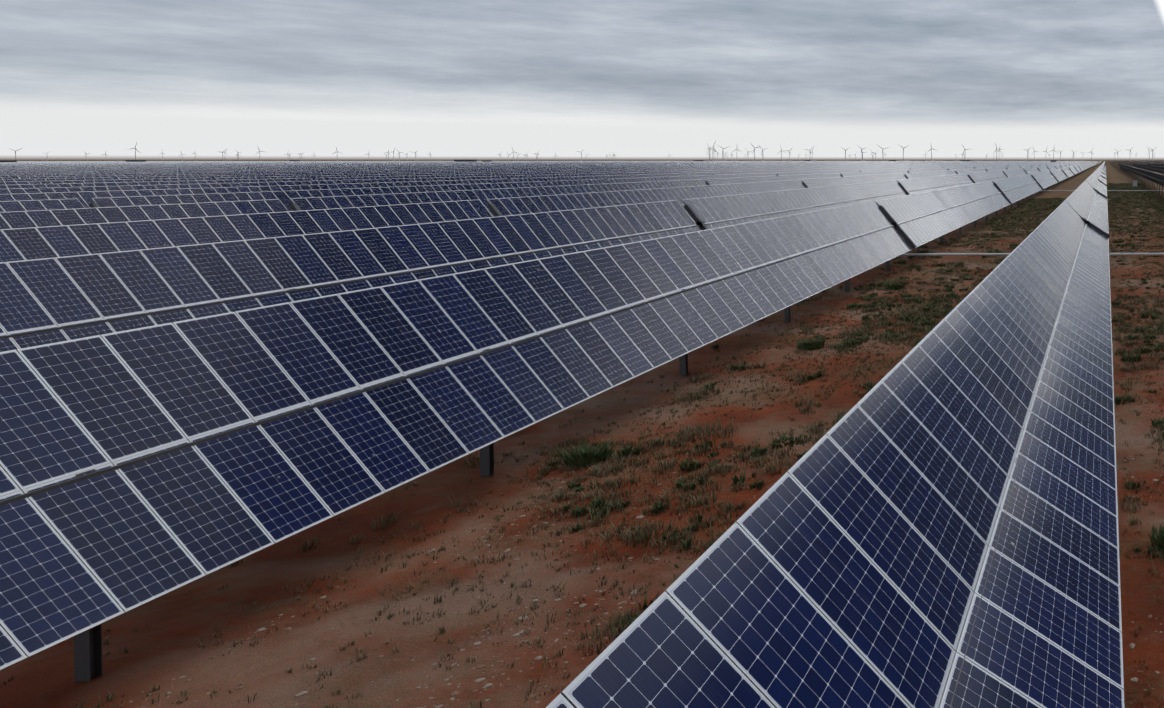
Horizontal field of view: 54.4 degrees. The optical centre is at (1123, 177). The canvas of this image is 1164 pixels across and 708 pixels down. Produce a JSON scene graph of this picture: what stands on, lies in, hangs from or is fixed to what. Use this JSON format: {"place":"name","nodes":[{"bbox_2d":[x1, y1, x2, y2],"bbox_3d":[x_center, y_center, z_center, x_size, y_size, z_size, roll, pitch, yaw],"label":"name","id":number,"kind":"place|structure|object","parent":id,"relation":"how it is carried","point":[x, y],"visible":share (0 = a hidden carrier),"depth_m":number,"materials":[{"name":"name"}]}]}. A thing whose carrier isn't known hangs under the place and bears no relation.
{"place":"outdoors","nodes":[
{"label":"outdoors","id":0,"kind":"place"},
{"bbox_2d":[0,160,1163,707],"bbox_3d":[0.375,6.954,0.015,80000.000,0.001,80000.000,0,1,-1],"label":"ground","id":1,"kind":"structure","parent":0,"point":[166,652],"depth_m":15.21,"materials":[{"name":"red soil"}]},
{"bbox_2d":[0,160,17,161],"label":"inverter station","id":2,"kind":"object","parent":1,"relation":"on","point":[8,160],"visible":0.44,"depth_m":927.21,"materials":[{"name":"metal"}]},
{"bbox_2d":[126,160,145,161],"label":"inverter station","id":3,"kind":"object","parent":1,"relation":"on","point":[135,160],"visible":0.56,"depth_m":1263.97,"materials":[{"name":"metal"}]},
{"bbox_2d":[454,160,476,161],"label":"inverter station","id":4,"kind":"object","parent":1,"relation":"on","point":[465,160],"visible":0.4,"depth_m":1360.30,"materials":[{"name":"metal"}]},
{"bbox_2d":[0,161,1071,207],"bbox_3d":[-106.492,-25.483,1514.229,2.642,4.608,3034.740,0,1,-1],"label":"solar tracker row","id":5,"kind":"object","parent":1,"relation":"on","point":[85,199],"visible":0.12,"depth_m":86.06,"materials":[{"name":"blue glass"}]},
{"bbox_2d":[0,161,1078,211],"bbox_3d":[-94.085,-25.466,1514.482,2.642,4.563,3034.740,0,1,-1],"label":"solar tracker row","id":6,"kind":"object","parent":1,"relation":"on","point":[284,197],"visible":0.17,"depth_m":72.58,"materials":[{"name":"blue glass"}]},
{"bbox_2d":[0,161,1085,228],"bbox_3d":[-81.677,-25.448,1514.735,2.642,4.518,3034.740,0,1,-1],"label":"solar tracker row","id":7,"kind":"object","parent":1,"relation":"on","point":[34,218],"visible":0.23,"depth_m":59.32,"materials":[{"name":"blue glass"}]},
{"bbox_2d":[0,161,1092,261],"bbox_3d":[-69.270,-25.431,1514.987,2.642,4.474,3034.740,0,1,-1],"label":"solar tracker row","id":8,"kind":"object","parent":1,"relation":"on","point":[20,244],"visible":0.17,"depth_m":44.38,"materials":[{"name":"blue glass"}]},
{"bbox_2d":[0,161,1097,351],"bbox_3d":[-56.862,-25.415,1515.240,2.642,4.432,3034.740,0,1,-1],"label":"solar tracker row","id":9,"kind":"object","parent":1,"relation":"on","point":[43,301],"visible":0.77,"depth_m":29.98,"materials":[{"name":"blue glass"}]},
{"bbox_2d":[0,161,1101,681],"bbox_3d":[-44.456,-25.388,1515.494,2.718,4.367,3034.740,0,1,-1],"label":"solar tracker row","id":10,"kind":"object","parent":1,"relation":"on","point":[142,465],"visible":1,"depth_m":15.36,"materials":[{"name":"blue glass"}]},
{"bbox_2d":[0,161,1163,195],"bbox_3d":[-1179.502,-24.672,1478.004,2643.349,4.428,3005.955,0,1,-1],"label":"solar tracker field","id":11,"kind":"structure","parent":1,"relation":"on","point":[19,177],"depth_m":198.15,"materials":[{"name":"glass"}]},
{"bbox_2d":[0,183,1163,707],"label":"grass tufts","id":12,"kind":"object","parent":1,"relation":"on","point":[1126,195],"depth_m":22.05,"materials":[{"name":"green plant"}]},
{"bbox_2d":[129,440,1163,707],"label":"loose stones","id":13,"kind":"object","parent":1,"relation":"on","point":[535,620],"visible":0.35,"depth_m":12.98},
{"bbox_2d":[546,161,1124,707],"bbox_3d":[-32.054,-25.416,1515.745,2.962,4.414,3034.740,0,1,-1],"label":"solar tracker row","id":14,"kind":"object","parent":1,"relation":"on","point":[928,521],"visible":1,"depth_m":8.46,"materials":[{"name":"blue glass"}]},
{"bbox_2d":[900,190,1163,259],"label":"conduit pipes","id":15,"kind":"object","parent":1,"relation":"on","point":[956,254],"visible":0.04,"depth_m":61.76,"materials":[{"name":"white plastic"}]},
{"bbox_2d":[0,0,1163,160],"label":"sky","id":16,"kind":"structure","parent":0,"point":[442,79],"materials":[{"name":"grey"}]}
]}

